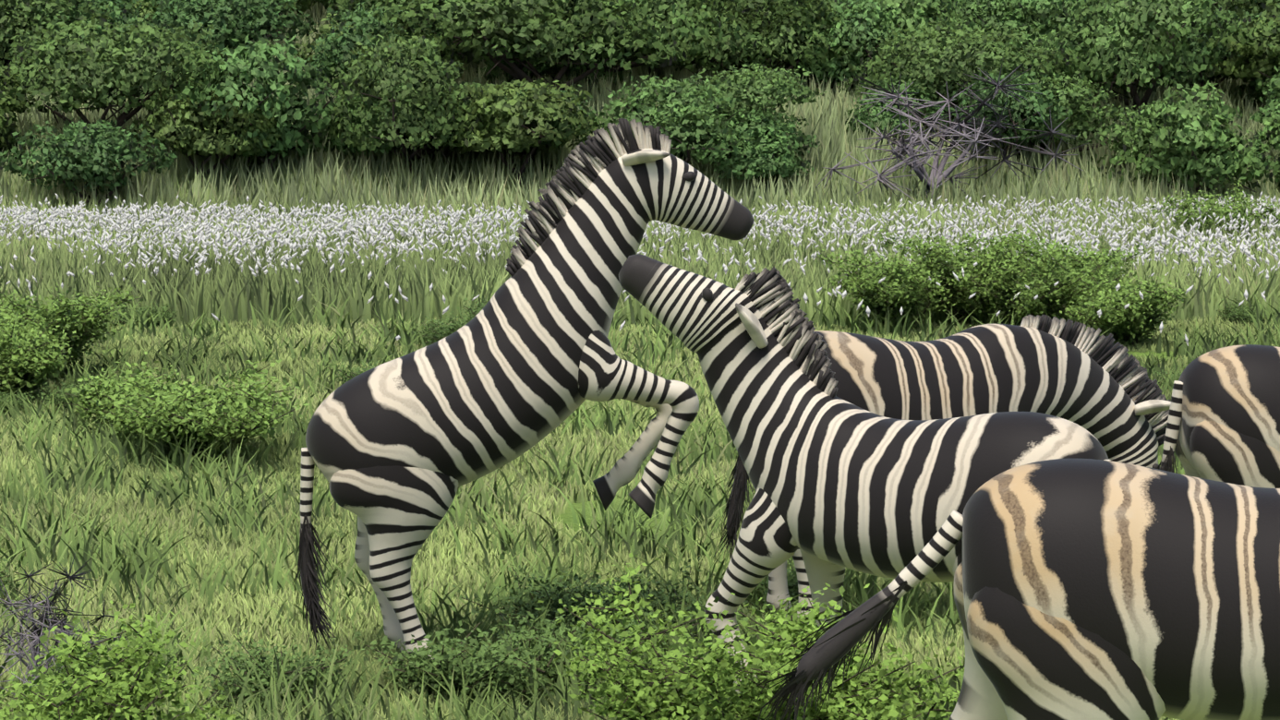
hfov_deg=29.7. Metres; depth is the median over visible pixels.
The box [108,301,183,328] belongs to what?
bush
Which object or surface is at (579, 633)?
bush
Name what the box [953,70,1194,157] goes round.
hill bush
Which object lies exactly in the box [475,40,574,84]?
hill bush
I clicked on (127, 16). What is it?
hill bush
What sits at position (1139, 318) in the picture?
shrub
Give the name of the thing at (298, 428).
weed
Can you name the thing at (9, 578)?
bush
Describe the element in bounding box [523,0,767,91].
hill bush
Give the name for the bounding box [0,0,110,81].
hill bush
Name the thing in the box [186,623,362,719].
bush
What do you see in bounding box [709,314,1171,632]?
grazing zebra
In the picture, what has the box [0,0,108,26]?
hill bush
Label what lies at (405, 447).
zebra rearing
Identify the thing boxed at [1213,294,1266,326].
bush
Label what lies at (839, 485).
zebra
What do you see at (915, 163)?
bare hill bush
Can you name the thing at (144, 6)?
hill bush
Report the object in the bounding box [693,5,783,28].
hill bush
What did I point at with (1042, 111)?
hill bush
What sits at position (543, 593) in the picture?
bush
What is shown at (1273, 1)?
hill bush
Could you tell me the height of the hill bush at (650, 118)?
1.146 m
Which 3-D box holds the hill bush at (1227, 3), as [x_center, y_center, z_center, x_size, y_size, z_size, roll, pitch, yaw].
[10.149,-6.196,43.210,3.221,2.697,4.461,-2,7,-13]
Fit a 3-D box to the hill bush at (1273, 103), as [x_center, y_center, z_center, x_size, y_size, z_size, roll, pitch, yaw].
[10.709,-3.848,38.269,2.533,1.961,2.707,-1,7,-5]
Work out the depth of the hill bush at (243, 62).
34.75 m
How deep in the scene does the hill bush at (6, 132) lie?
34.41 m
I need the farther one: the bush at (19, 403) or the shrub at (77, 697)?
the bush at (19, 403)
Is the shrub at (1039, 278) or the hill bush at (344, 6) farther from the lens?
the hill bush at (344, 6)
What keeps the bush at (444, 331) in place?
on the ground at (567, 518)
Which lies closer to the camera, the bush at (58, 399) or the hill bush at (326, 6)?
the bush at (58, 399)
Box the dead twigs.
[0,553,141,700]
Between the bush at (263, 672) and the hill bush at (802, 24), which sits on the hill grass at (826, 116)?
the hill bush at (802, 24)
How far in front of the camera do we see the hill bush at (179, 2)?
42.03 m
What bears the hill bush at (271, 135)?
on the hill grass at (826, 116)
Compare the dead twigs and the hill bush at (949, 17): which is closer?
the dead twigs
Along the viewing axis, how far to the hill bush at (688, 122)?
35.51 m
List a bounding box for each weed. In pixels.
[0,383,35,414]
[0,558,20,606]
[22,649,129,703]
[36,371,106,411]
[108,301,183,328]
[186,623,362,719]
[289,419,309,441]
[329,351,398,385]
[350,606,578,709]
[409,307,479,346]
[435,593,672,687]
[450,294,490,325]
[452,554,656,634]
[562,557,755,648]
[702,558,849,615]
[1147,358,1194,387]
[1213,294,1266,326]
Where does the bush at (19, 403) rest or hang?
on the ground at (567, 518)
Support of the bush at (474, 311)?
on the ground at (567, 518)
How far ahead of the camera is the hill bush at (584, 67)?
39.88 m
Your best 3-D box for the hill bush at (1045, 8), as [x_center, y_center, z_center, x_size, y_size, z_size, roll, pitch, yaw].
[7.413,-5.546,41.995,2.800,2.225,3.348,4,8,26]
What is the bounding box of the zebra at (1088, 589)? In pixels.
[754,458,1279,719]
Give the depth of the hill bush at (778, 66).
41.33 m
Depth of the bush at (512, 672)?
8.68 m
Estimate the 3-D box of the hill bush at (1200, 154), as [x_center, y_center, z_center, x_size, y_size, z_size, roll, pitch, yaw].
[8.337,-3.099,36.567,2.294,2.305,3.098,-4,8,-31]
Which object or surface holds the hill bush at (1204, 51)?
on the hill grass at (826, 116)
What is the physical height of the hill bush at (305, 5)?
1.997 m
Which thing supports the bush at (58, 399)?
on the ground at (567, 518)
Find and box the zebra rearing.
[292,118,754,660]
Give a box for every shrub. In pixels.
[0,280,151,383]
[0,300,75,402]
[0,600,241,719]
[57,351,229,442]
[88,350,310,465]
[534,553,875,719]
[721,583,965,719]
[813,239,999,330]
[876,223,1058,326]
[925,227,1125,326]
[1023,233,1147,322]
[1055,267,1189,348]
[1147,180,1279,241]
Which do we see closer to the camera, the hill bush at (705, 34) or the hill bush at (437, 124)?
the hill bush at (437, 124)
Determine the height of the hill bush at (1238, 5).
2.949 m
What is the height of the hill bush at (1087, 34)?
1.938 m
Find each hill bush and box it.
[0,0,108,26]
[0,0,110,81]
[0,0,144,77]
[0,12,248,138]
[0,65,36,156]
[0,117,177,206]
[0,118,18,151]
[47,0,147,40]
[112,0,158,15]
[119,0,171,27]
[125,0,318,59]
[127,86,289,187]
[141,47,226,113]
[148,0,297,35]
[175,32,363,171]
[218,107,288,174]
[259,0,319,29]
[293,12,446,73]
[304,1,465,86]
[316,0,368,21]
[316,77,427,166]
[322,24,497,176]
[328,0,469,21]
[345,0,484,68]
[348,28,470,103]
[362,0,688,91]
[425,77,601,184]
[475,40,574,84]
[481,86,604,165]
[515,29,637,84]
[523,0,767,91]
[567,73,753,163]
[591,0,741,74]
[613,105,681,143]
[644,0,863,80]
[677,62,827,139]
[686,107,820,183]
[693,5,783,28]
[733,30,798,70]
[741,0,864,32]
[757,0,880,66]
[786,0,905,92]
[815,64,1087,201]
[836,19,1085,116]
[845,77,948,138]
[858,0,969,71]
[874,0,966,24]
[897,0,988,42]
[922,68,1072,169]
[932,0,1046,45]
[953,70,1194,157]
[984,0,1115,56]
[998,51,1070,99]
[1026,33,1115,96]
[1038,0,1254,111]
[1048,15,1183,85]
[1086,80,1279,198]
[1104,99,1219,158]
[1154,4,1263,95]
[1165,0,1279,16]
[1192,0,1279,77]
[1195,0,1278,56]
[1198,0,1271,24]
[1207,12,1279,98]
[1231,53,1279,103]
[1247,105,1279,186]
[1248,65,1279,133]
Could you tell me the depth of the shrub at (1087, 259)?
21.17 m
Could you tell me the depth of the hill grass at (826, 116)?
35.95 m
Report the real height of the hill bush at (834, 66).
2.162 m
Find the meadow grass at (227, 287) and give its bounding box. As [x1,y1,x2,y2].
[0,113,1279,327]
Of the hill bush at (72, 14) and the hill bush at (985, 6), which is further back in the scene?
the hill bush at (985, 6)
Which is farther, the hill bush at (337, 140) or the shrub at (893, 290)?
the hill bush at (337, 140)
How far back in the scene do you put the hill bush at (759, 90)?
36.37 m
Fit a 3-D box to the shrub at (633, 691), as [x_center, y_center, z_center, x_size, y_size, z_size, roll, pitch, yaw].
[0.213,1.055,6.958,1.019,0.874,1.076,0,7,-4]
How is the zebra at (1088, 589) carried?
on the ground at (567, 518)
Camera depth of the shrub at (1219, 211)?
27.02 m
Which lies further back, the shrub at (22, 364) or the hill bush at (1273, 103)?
the hill bush at (1273, 103)
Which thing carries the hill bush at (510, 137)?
on the hill grass at (826, 116)
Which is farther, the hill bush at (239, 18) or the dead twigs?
the hill bush at (239, 18)
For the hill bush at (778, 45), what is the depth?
39.84 m
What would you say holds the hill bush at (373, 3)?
on the hill grass at (826, 116)
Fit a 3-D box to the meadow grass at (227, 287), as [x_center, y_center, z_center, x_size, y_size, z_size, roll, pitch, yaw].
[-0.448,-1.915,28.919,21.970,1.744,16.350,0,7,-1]
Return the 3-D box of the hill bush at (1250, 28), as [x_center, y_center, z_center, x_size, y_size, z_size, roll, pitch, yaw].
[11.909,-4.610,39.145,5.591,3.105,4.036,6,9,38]
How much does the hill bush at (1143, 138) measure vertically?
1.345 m
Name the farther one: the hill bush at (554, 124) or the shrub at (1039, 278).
the hill bush at (554, 124)
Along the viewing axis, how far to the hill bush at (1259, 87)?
39.80 m
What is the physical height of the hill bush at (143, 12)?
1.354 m
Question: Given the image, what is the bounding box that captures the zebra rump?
[1157,344,1279,488]
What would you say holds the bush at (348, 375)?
on the ground at (567, 518)
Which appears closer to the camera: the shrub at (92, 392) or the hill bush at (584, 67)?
the shrub at (92, 392)
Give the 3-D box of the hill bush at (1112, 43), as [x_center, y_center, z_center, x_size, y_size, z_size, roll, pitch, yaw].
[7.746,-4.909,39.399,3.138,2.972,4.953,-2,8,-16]
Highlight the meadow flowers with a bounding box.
[0,191,1279,346]
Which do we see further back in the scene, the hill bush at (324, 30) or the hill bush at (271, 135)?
the hill bush at (324, 30)
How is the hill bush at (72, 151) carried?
on the hill grass at (826, 116)
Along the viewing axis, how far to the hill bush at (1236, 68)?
39.62 m
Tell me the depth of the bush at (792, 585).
10.16 m
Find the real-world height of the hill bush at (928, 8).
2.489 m
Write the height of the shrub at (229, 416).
0.631 m
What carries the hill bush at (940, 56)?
on the hill grass at (826, 116)
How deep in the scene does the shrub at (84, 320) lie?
17.37 m
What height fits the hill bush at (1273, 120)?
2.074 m
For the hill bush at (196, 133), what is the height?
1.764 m
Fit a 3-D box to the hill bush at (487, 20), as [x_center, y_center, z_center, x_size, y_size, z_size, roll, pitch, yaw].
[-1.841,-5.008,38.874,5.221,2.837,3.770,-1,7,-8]
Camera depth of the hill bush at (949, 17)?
43.28 m
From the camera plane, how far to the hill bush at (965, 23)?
42.17 m
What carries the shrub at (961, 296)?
on the ground at (567, 518)
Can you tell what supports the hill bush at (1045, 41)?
on the hill grass at (826, 116)
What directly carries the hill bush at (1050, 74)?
on the hill grass at (826, 116)
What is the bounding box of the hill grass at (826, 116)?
[0,0,1279,215]
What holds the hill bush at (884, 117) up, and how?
on the hill grass at (826, 116)
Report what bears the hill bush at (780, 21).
on the hill grass at (826, 116)
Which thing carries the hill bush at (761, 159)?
on the hill grass at (826, 116)
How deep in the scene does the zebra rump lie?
9.16 m
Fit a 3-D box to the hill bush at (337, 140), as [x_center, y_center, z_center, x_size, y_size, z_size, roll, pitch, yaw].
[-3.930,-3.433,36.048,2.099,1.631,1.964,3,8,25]
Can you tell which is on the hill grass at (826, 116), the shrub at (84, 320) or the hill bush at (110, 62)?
the hill bush at (110, 62)
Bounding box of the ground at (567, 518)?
[0,133,1267,719]
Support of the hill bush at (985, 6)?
on the hill grass at (826, 116)
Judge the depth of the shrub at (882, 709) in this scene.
6.84 m
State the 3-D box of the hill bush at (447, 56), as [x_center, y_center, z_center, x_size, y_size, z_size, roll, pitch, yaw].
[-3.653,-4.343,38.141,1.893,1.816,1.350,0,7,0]
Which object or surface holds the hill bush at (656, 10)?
on the hill grass at (826, 116)
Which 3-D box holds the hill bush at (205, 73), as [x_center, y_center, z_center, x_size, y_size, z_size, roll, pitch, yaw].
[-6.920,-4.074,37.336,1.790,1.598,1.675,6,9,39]
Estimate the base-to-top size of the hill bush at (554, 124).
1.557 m
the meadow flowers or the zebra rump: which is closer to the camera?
the zebra rump
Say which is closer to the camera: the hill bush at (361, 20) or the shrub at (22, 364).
the shrub at (22, 364)
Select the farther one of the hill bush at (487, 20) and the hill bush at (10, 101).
the hill bush at (487, 20)

